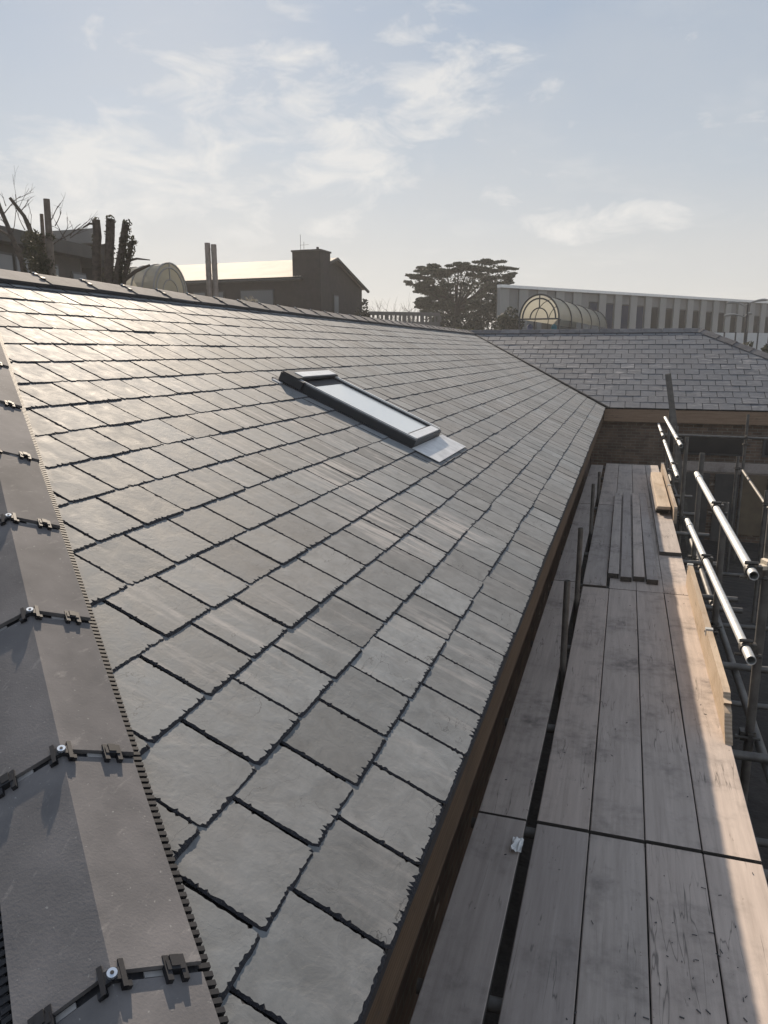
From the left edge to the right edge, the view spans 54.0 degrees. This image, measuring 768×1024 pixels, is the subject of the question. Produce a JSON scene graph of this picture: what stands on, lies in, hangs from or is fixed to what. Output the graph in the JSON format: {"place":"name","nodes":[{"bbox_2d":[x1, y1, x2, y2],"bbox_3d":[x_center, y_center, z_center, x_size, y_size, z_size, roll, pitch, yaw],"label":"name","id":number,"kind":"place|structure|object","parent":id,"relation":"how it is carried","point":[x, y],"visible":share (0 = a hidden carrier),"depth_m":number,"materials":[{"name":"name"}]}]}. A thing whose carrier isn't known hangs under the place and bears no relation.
{"place":"outdoors","nodes":[
{"label":"outdoors","id":0,"kind":"place"},
{"bbox_2d":[0,225,104,281],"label":"flat roofed building","id":1,"kind":"structure","parent":0,"point":[73,257],"depth_m":34.06,"materials":[{"name":"grey"}]},
{"bbox_2d":[0,251,13,270],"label":"window","id":2,"kind":"structure","parent":1,"relation":"in","point":[6,259],"depth_m":30.34,"materials":[{"name":"grey glass"}]},
{"bbox_2d":[13,254,30,272],"bbox_3d":[-15.023,-9.172,31.560,0.105,3.000,0.956,3,12,12],"label":"window","id":3,"kind":"structure","parent":1,"relation":"in","point":[15,260],"depth_m":30.96,"materials":[{"name":"grey glass"}]},
{"bbox_2d":[70,271,86,279],"bbox_3d":[-14.210,-9.539,35.444,0.105,3.300,1.118,3,12,12],"label":"window","id":4,"kind":"structure","parent":1,"relation":"in","point":[74,275],"depth_m":34.97,"materials":[{"name":"grey glass"}]},
{"bbox_2d":[129,236,369,314],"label":"brick house","id":5,"kind":"structure","parent":0,"point":[317,279],"depth_m":49.30,"materials":[{"name":"brown brick"},{"name":"roof tile"},{"name":"glass"}]},
{"bbox_2d":[240,289,274,304],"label":"window","id":6,"kind":"structure","parent":5,"relation":"in","point":[266,296],"depth_m":48.98,"materials":[{"name":"grey glass"}]},
{"bbox_2d":[333,295,338,312],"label":"window","id":7,"kind":"structure","parent":5,"relation":"in","point":[335,297],"depth_m":53.47,"materials":[{"name":"grey glass"}]},
{"bbox_2d":[0,0,767,329],"label":"sky","id":8,"kind":"structure","parent":0,"point":[600,145],"materials":[{"name":"blue"}]},
{"bbox_2d":[484,533,767,1023],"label":"ground","id":9,"kind":"structure","parent":0,"point":[742,589],"depth_m":9.40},
{"bbox_2d":[0,169,37,272],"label":"bare tree","id":10,"kind":"object","parent":9,"relation":"on","point":[12,238],"visible":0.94,"depth_m":20.36,"materials":[{"name":"brown plant"}]},
{"bbox_2d":[20,196,93,275],"bbox_3d":[-8.577,-4.078,20.335,1.569,8.938,2.408,4,13,17],"label":"pollarded tree","id":11,"kind":"object","parent":9,"relation":"on","point":[46,262],"visible":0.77,"depth_m":19.00,"materials":[{"name":"brown plant"}]},
{"bbox_2d":[83,215,149,284],"bbox_3d":[-7.079,-3.787,20.668,1.722,8.238,0.368,0,12,-2],"label":"pollarded tree","id":12,"kind":"object","parent":9,"relation":"on","point":[117,273],"visible":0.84,"depth_m":19.95,"materials":[{"name":"brown plant"}]},
{"bbox_2d":[126,262,186,292],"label":"arched canopy","id":13,"kind":"object","parent":9,"relation":"on","point":[168,276],"visible":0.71,"depth_m":44.15,"materials":[{"name":"clear glass"}]},
{"bbox_2d":[204,243,212,296],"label":"flue pipe","id":14,"kind":"object","parent":9,"relation":"on","point":[208,269],"visible":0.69,"depth_m":44.86,"materials":[{"name":"metal"}]},
{"bbox_2d":[211,244,218,296],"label":"flue pipe","id":15,"kind":"object","parent":9,"relation":"on","point":[214,269],"visible":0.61,"depth_m":44.86,"materials":[{"name":"metal"}]},
{"bbox_2d":[354,298,369,316],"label":"conifer bush","id":16,"kind":"object","parent":9,"relation":"on","point":[365,313],"visible":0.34,"depth_m":54.56,"materials":[{"name":"green plant"}]},
{"bbox_2d":[0,269,767,1023],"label":"slate roofed building","id":17,"kind":"structure","parent":9,"relation":"on","point":[276,583],"depth_m":3.11,"materials":[{"name":"grey stone"}]},
{"bbox_2d":[272,368,465,461],"bbox_3d":[-0.085,-0.960,7.137,1.551,0.757,1.300,4,13,17],"label":"roof window","id":18,"kind":"structure","parent":17,"relation":"in","point":[324,386],"depth_m":6.89,"materials":[{"name":"grey metal"}]},
{"bbox_2d":[669,434,743,455],"bbox_3d":[8.013,-1.672,18.799,1.800,0.500,0.070,4,13,17],"label":"window","id":19,"kind":"structure","parent":17,"relation":"in","point":[697,445],"depth_m":18.72,"materials":[{"name":"black glass"}]},
{"bbox_2d":[762,440,767,456],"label":"window","id":20,"kind":"structure","parent":17,"relation":"in","point":[765,442],"depth_m":18.39,"materials":[{"name":"black glass"}]},
{"bbox_2d":[369,311,440,326],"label":"balustrade fence","id":21,"kind":"object","parent":9,"relation":"on","point":[404,315],"visible":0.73,"depth_m":61.29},
{"bbox_2d":[424,307,453,327],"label":"shrub","id":22,"kind":"object","parent":9,"relation":"on","point":[445,320],"visible":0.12,"depth_m":63.64,"materials":[{"name":"green plant"}]},
{"bbox_2d":[403,258,519,324],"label":"cedar tree","id":23,"kind":"object","parent":9,"relation":"on","point":[448,302],"visible":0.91,"depth_m":69.80,"materials":[{"name":"green plant"}]},
{"bbox_2d":[448,311,484,329],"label":"shrub","id":24,"kind":"object","parent":9,"relation":"on","point":[463,323],"visible":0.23,"depth_m":64.14,"materials":[{"name":"green plant"}]},
{"bbox_2d":[466,298,495,329],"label":"shrub","id":25,"kind":"object","parent":9,"relation":"on","point":[488,314],"visible":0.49,"depth_m":63.31,"materials":[{"name":"green plant"}]},
{"bbox_2d":[494,306,524,330],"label":"shrub","id":26,"kind":"object","parent":9,"relation":"on","point":[505,320],"visible":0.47,"depth_m":55.66,"materials":[{"name":"green plant"}]},
{"bbox_2d":[518,294,606,330],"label":"arched canopy","id":27,"kind":"object","parent":9,"relation":"on","point":[547,311],"visible":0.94,"depth_m":49.39,"materials":[{"name":"clear glass"}]},
{"bbox_2d":[557,580,570,714],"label":"upright tube","id":28,"kind":"object","parent":9,"relation":"on","point":[564,630],"visible":0.44,"depth_m":5.94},
{"bbox_2d":[572,527,582,638],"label":"upright tube","id":29,"kind":"object","parent":9,"relation":"on","point":[578,567],"visible":0.41,"depth_m":7.59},
{"bbox_2d":[587,484,594,559],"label":"upright tube","id":30,"kind":"object","parent":9,"relation":"on","point":[591,513],"visible":0.47,"depth_m":10.43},
{"bbox_2d":[595,472,600,518],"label":"upright tube","id":31,"kind":"object","parent":9,"relation":"on","point":[598,488],"visible":0.39,"depth_m":13.07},
{"bbox_2d":[665,412,670,472],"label":"upright tube","id":32,"kind":"object","parent":9,"relation":"on","point":[668,442],"visible":0.2,"depth_m":16.35,"materials":[{"name":"metal"}]},
{"bbox_2d":[671,426,678,492],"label":"upright tube","id":33,"kind":"object","parent":9,"relation":"on","point":[674,459],"visible":0.27,"depth_m":14.08,"materials":[{"name":"metal"}]},
{"bbox_2d":[665,373,691,556],"bbox_3d":[5.878,-0.878,14.995,1.033,3.679,0.500,10,16,40],"label":"scaffold pole","id":34,"kind":"object","parent":9,"relation":"on","point":[671,402],"visible":0.59,"depth_m":14.72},
{"bbox_2d":[677,437,688,545],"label":"upright tube","id":35,"kind":"object","parent":9,"relation":"on","point":[680,518],"visible":0.55,"depth_m":11.79,"materials":[{"name":"metal"}]},
{"bbox_2d":[663,439,679,478],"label":"guardrail tube","id":36,"kind":"object","parent":35,"relation":"attached to","point":[674,465],"visible":1,"depth_m":12.51,"materials":[{"name":"metal"}]},
{"bbox_2d":[664,416,683,447],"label":"guardrail tube","id":37,"kind":"object","parent":35,"relation":"attached to","point":[679,442],"visible":1,"depth_m":12.30,"materials":[{"name":"metal"}]},
{"bbox_2d":[685,453,704,570],"bbox_3d":[3.929,0.977,9.656,0.197,3.485,0.160,4,13,17],"label":"upright tube","id":38,"kind":"object","parent":9,"relation":"on","point":[692,556],"visible":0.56,"depth_m":9.42,"materials":[{"name":"metal"}]},
{"bbox_2d":[709,502,728,640],"bbox_3d":[3.175,1.545,7.341,0.198,3.339,0.160,4,13,17],"label":"upright tube","id":39,"kind":"object","parent":9,"relation":"on","point":[714,623],"visible":0.41,"depth_m":7.11,"materials":[{"name":"metal"}]},
{"bbox_2d":[685,518,761,664],"bbox_3d":[2.965,0.503,6.821,0.158,0.163,4.512,4,13,16],"label":"guardrail tube","id":40,"kind":"object","parent":39,"relation":"attached to","point":[747,649],"visible":1,"depth_m":5.69,"materials":[{"name":"metal"}]},
{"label":"ledger tube","id":41,"kind":"object","parent":39,"relation":"attached to","visible":0},
{"bbox_2d":[608,564,743,576],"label":"brace tube","id":42,"kind":"object","parent":41,"relation":"attached to","point":[726,574],"visible":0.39,"depth_m":12.09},
{"bbox_2d":[590,812,767,847],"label":"brace tube","id":43,"kind":"object","parent":41,"relation":"attached to","point":[762,842],"depth_m":5.64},
{"bbox_2d":[600,686,767,709],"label":"brace tube","id":44,"kind":"object","parent":41,"relation":"attached to","point":[759,705],"depth_m":7.63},
{"bbox_2d":[606,616,767,630],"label":"brace tube","id":45,"kind":"object","parent":41,"relation":"attached to","point":[747,627],"visible":0.1,"depth_m":9.77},
{"bbox_2d":[725,456,741,572],"bbox_3d":[7.436,0.087,16.059,0.158,2.560,0.125,4,13,17],"label":"upright tube","id":46,"kind":"object","parent":9,"relation":"on","point":[737,467],"visible":0.87,"depth_m":15.99,"materials":[{"name":"metal"}]},
{"bbox_2d":[732,414,749,559],"bbox_3d":[8.091,-0.530,17.088,0.125,3.340,0.158,4,13,17],"label":"upright tube","id":47,"kind":"object","parent":9,"relation":"on","point":[745,444],"visible":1,"depth_m":17.06,"materials":[{"name":"metal"}]},
{"bbox_2d":[665,433,767,440],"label":"ledger tube","id":48,"kind":"object","parent":47,"relation":"attached to","point":[746,438],"visible":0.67,"depth_m":16.94,"materials":[{"name":"metal"}]},
{"bbox_2d":[716,332,767,350],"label":"panel fence","id":49,"kind":"object","parent":9,"relation":"on","point":[760,340],"visible":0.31,"depth_m":47.63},
{"bbox_2d":[724,299,767,342],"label":"lamp post","id":50,"kind":"object","parent":9,"relation":"on","point":[733,314],"visible":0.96,"depth_m":42.55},
{"bbox_2d":[734,515,767,803],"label":"upright tube","id":51,"kind":"object","parent":9,"relation":"on","point":[747,734],"visible":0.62,"depth_m":5.07,"materials":[{"name":"metal"}]},
{"bbox_2d":[667,472,767,783],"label":"ledger tube","id":52,"kind":"object","parent":51,"relation":"attached to","point":[743,696],"visible":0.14,"depth_m":6.49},
{"bbox_2d":[759,558,767,569],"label":"rail bracket","id":53,"kind":"object","parent":51,"relation":"attached to","point":[764,562],"visible":0.7,"depth_m":4.85,"materials":[{"name":"metal"}]},
{"bbox_2d":[694,471,766,580],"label":"guardrail tube","id":54,"kind":"object","parent":53,"relation":"attached to","point":[753,570],"visible":1,"depth_m":5.58,"materials":[{"name":"metal"}]},
{"bbox_2d":[751,490,767,622],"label":"upright tube","id":55,"kind":"object","parent":9,"relation":"on","point":[765,503],"visible":1,"depth_m":13.11,"materials":[{"name":"metal"}]},
{"bbox_2d":[741,469,767,509],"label":"ledger tube","id":56,"kind":"object","parent":55,"relation":"attached to","point":[753,486],"visible":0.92,"depth_m":14.84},
{"bbox_2d":[496,284,767,332],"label":"clad office building","id":57,"kind":"structure","parent":0,"point":[623,310],"depth_m":67.70,"materials":[{"name":"metal"}]},
{"bbox_2d":[588,302,597,309],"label":"window","id":58,"kind":"structure","parent":57,"relation":"in","point":[592,305],"depth_m":63.64,"materials":[{"name":"grey glass"}]},
{"bbox_2d":[605,303,613,328],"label":"window","id":59,"kind":"structure","parent":57,"relation":"in","point":[609,307],"depth_m":64.88,"materials":[{"name":"grey glass"}]},
{"bbox_2d":[620,305,628,328],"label":"window","id":60,"kind":"structure","parent":57,"relation":"in","point":[625,308],"depth_m":65.95,"materials":[{"name":"grey glass"}]},
{"bbox_2d":[636,306,643,328],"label":"window","id":61,"kind":"structure","parent":57,"relation":"in","point":[640,309],"depth_m":67.01,"materials":[{"name":"grey glass"}]},
{"bbox_2d":[650,307,657,327],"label":"window","id":62,"kind":"structure","parent":57,"relation":"in","point":[654,313],"depth_m":68.06,"materials":[{"name":"grey glass"}]},
{"bbox_2d":[665,308,671,327],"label":"window","id":63,"kind":"structure","parent":57,"relation":"in","point":[668,317],"depth_m":69.13,"materials":[{"name":"grey glass"}]},
{"bbox_2d":[678,310,685,327],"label":"window","id":64,"kind":"structure","parent":57,"relation":"in","point":[682,314],"depth_m":70.22,"materials":[{"name":"grey glass"}]},
{"bbox_2d":[692,311,698,327],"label":"window","id":65,"kind":"structure","parent":57,"relation":"in","point":[695,313],"depth_m":71.28,"materials":[{"name":"grey glass"}]},
{"bbox_2d":[705,312,711,330],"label":"window","id":66,"kind":"structure","parent":57,"relation":"in","point":[708,314],"depth_m":72.38,"materials":[{"name":"grey glass"}]},
{"bbox_2d":[717,313,723,332],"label":"window","id":67,"kind":"structure","parent":57,"relation":"in","point":[721,315],"depth_m":73.47,"materials":[{"name":"grey glass"}]},
{"bbox_2d":[729,316,735,332],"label":"window","id":68,"kind":"structure","parent":57,"relation":"in","point":[733,318],"depth_m":74.57,"materials":[{"name":"grey glass"}]},
{"bbox_2d":[753,316,758,332],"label":"window","id":69,"kind":"structure","parent":57,"relation":"in","point":[756,318],"depth_m":76.69,"materials":[{"name":"grey glass"}]},
{"bbox_2d":[668,468,767,475],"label":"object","id":70,"kind":"object","parent":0,"point":[729,473],"depth_m":17.18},
{"bbox_2d":[669,461,767,473],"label":"toe board","id":71,"kind":"object","parent":70,"relation":"on","point":[729,467],"visible":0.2,"depth_m":17.11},
{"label":"transom tube","id":72,"kind":"object","parent":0,"visible":0},
{"bbox_2d":[645,465,659,506],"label":"scaffold board","id":73,"kind":"object","parent":72,"relation":"on","point":[649,469],"visible":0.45,"depth_m":15.97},
{"bbox_2d":[661,463,677,523],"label":"toe board","id":74,"kind":"object","parent":73,"relation":"on","point":[673,504],"visible":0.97,"depth_m":12.28,"materials":[{"name":"wood"}]},
{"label":"ledger tube","id":75,"kind":"object","parent":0,"visible":0},
{"bbox_2d":[416,978,575,1023],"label":"transom tube","id":76,"kind":"object","parent":75,"relation":"on","point":[494,1005],"visible":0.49,"depth_m":3.01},
{"bbox_2d":[575,834,649,1023],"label":"scaffold board","id":77,"kind":"object","parent":76,"relation":"on","point":[613,970],"visible":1,"depth_m":3.27,"materials":[{"name":"wood"}]},
{"bbox_2d":[645,844,726,1023],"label":"scaffold board","id":78,"kind":"object","parent":76,"relation":"on","point":[677,893],"visible":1,"depth_m":3.25,"materials":[{"name":"wood"}]},
{"bbox_2d":[703,854,767,1023],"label":"scaffold board","id":79,"kind":"object","parent":76,"relation":"on","point":[741,901],"visible":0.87,"depth_m":3.29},
{"bbox_2d":[471,817,767,881],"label":"transom tube","id":80,"kind":"object","parent":75,"relation":"on","point":[529,832],"visible":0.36,"depth_m":4.08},
{"bbox_2d":[409,813,525,1023],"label":"scaffold board","id":81,"kind":"object","parent":80,"relation":"on","point":[456,986],"visible":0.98,"depth_m":3.31,"materials":[{"name":"wood"}]},
{"bbox_2d":[510,836,523,851],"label":"litter","id":82,"kind":"object","parent":81,"relation":"on","point":[517,844],"visible":1,"depth_m":3.87,"materials":[{"name":"white paper"}]},
{"bbox_2d":[479,580,574,824],"bbox_3d":[1.330,1.236,6.248,0.264,0.047,4.515,4,13,17],"label":"scaffold board","id":83,"kind":"object","parent":80,"relation":"on","point":[517,760],"visible":0.84,"depth_m":5.14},
{"bbox_2d":[498,824,588,1023],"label":"scaffold board","id":84,"kind":"object","parent":80,"relation":"on","point":[541,983],"visible":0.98,"depth_m":3.29,"materials":[{"name":"wood"}]},
{"bbox_2d":[537,586,608,833],"bbox_3d":[1.619,1.268,6.090,0.272,0.047,4.371,4,13,17],"label":"scaffold board","id":85,"kind":"object","parent":80,"relation":"on","point":[565,803],"visible":0.98,"depth_m":5.09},
{"bbox_2d":[590,589,643,843],"bbox_3d":[1.885,1.287,6.011,0.272,0.048,4.377,4,13,17],"label":"scaffold board","id":86,"kind":"object","parent":80,"relation":"on","point":[617,808],"visible":1,"depth_m":4.99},
{"bbox_2d":[504,562,752,1021],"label":"slate chippings","id":87,"kind":"object","parent":86,"relation":"on","point":[672,942],"visible":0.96,"depth_m":3.14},
{"bbox_2d":[664,594,761,864],"bbox_3d":[2.414,1.321,5.842,0.274,0.048,4.372,4,13,17],"label":"scaffold board","id":88,"kind":"object","parent":80,"relation":"on","point":[725,827],"visible":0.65,"depth_m":4.72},
{"bbox_2d":[686,563,732,745],"bbox_3d":[2.782,1.028,6.495,0.108,0.257,3.559,4,13,17],"label":"toe board","id":89,"kind":"object","parent":88,"relation":"on","point":[720,688],"visible":1,"depth_m":5.82,"materials":[{"name":"wood"}]},
{"bbox_2d":[576,506,694,515],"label":"transom tube","id":90,"kind":"object","parent":75,"relation":"on","point":[684,513],"visible":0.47,"depth_m":12.15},
{"bbox_2d":[554,503,594,581],"bbox_3d":[2.702,0.333,10.488,0.264,0.047,4.541,4,13,17],"label":"scaffold board","id":91,"kind":"object","parent":90,"relation":"on","point":[566,571],"visible":0.73,"depth_m":9.84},
{"bbox_2d":[582,504,613,587],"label":"scaffold board","id":92,"kind":"object","parent":90,"relation":"on","point":[596,571],"visible":0.98,"depth_m":9.58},
{"bbox_2d":[599,463,618,504],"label":"scaffold board","id":93,"kind":"object","parent":90,"relation":"on","point":[609,488],"visible":0.85,"depth_m":14.31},
{"bbox_2d":[609,505,635,590],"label":"scaffold board","id":94,"kind":"object","parent":90,"relation":"on","point":[616,583],"visible":0.1,"depth_m":8.41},
{"bbox_2d":[608,493,621,578],"bbox_3d":[3.342,0.203,10.845,0.119,0.057,5.144,4,13,17],"label":"loose batten","id":95,"kind":"object","parent":94,"relation":"on","point":[613,570],"visible":1,"depth_m":9.91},
{"bbox_2d":[620,492,631,581],"bbox_3d":[3.478,0.209,10.815,0.119,0.056,5.364,4,13,17],"label":"loose batten","id":96,"kind":"object","parent":94,"relation":"on","point":[626,569],"visible":1,"depth_m":9.81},
{"bbox_2d":[504,718,767,763],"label":"transom tube","id":97,"kind":"object","parent":75,"relation":"on","point":[751,756],"visible":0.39,"depth_m":4.87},
{"bbox_2d":[582,490,691,498],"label":"transom tube","id":98,"kind":"object","parent":75,"relation":"on","point":[685,496],"visible":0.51,"depth_m":13.61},
{"bbox_2d":[579,465,602,503],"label":"scaffold board","id":99,"kind":"object","parent":98,"relation":"on","point":[591,479],"visible":0.78,"depth_m":14.53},
{"bbox_2d":[617,464,632,505],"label":"scaffold board","id":100,"kind":"object","parent":98,"relation":"on","point":[625,478],"visible":0.73,"depth_m":14.86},
{"bbox_2d":[632,464,650,506],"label":"scaffold board","id":101,"kind":"object","parent":98,"relation":"on","point":[639,481],"visible":0.77,"depth_m":14.86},
{"bbox_2d":[561,550,716,564],"bbox_3d":[3.232,0.589,9.548,1.930,0.058,0.059,4,13,17],"label":"transom tube","id":102,"kind":"object","parent":75,"relation":"on","point":[693,562],"visible":0.3,"depth_m":9.36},
{"bbox_2d":[651,507,687,595],"bbox_3d":[3.785,0.420,10.082,0.275,0.047,4.679,4,13,17],"label":"scaffold board","id":103,"kind":"object","parent":102,"relation":"on","point":[673,573],"visible":0.46,"depth_m":8.61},
{"bbox_2d":[650,489,680,556],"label":"scaffold board","id":104,"kind":"object","parent":103,"relation":"on","point":[667,541],"visible":0.72,"depth_m":10.33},
{"bbox_2d":[650,478,668,512],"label":"stacked board","id":105,"kind":"object","parent":104,"relation":"on","point":[654,501],"visible":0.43,"depth_m":12.15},
{"bbox_2d":[650,475,669,510],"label":"stacked board","id":106,"kind":"object","parent":105,"relation":"on","point":[655,500],"visible":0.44,"depth_m":11.95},
{"bbox_2d":[651,472,670,509],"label":"stacked board","id":107,"kind":"object","parent":106,"relation":"on","point":[661,496],"visible":1,"depth_m":12.65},
{"bbox_2d":[570,524,708,536],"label":"transom tube","id":108,"kind":"object","parent":75,"relation":"on","point":[679,533],"visible":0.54,"depth_m":10.81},
{"bbox_2d":[551,581,737,601],"bbox_3d":[2.809,0.868,8.241,1.930,0.058,0.059,4,13,17],"label":"transom tube","id":109,"kind":"object","parent":75,"relation":"on","point":[711,597],"visible":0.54,"depth_m":8.02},
{"bbox_2d":[636,507,663,593],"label":"scaffold board","id":110,"kind":"object","parent":109,"relation":"on","point":[644,587],"visible":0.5,"depth_m":8.41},
{"bbox_2d":[632,493,644,581],"bbox_3d":[3.611,0.220,10.768,0.128,0.056,5.254,4,13,17],"label":"loose batten","id":111,"kind":"object","parent":110,"relation":"on","point":[638,568],"visible":0.99,"depth_m":9.80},
{"bbox_2d":[639,493,657,584],"bbox_3d":[3.729,0.229,10.725,0.131,0.056,5.388,4,13,17],"label":"loose batten","id":112,"kind":"object","parent":110,"relation":"on","point":[650,565],"visible":0.95,"depth_m":9.70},
{"bbox_2d":[548,591,742,613],"bbox_3d":[2.699,0.940,7.900,1.930,0.058,0.059,4,13,17],"label":"transom tube","id":113,"kind":"object","parent":75,"relation":"on","point":[735,609],"visible":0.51,"depth_m":7.66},
{"bbox_2d":[531,641,767,673],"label":"transom tube","id":114,"kind":"object","parent":75,"relation":"on","point":[738,666],"visible":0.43,"depth_m":6.25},
{"bbox_2d":[636,591,700,852],"bbox_3d":[2.151,1.303,5.930,0.273,0.048,4.372,4,13,17],"label":"scaffold board","id":115,"kind":"object","parent":114,"relation":"on","point":[670,819],"visible":0.98,"depth_m":4.92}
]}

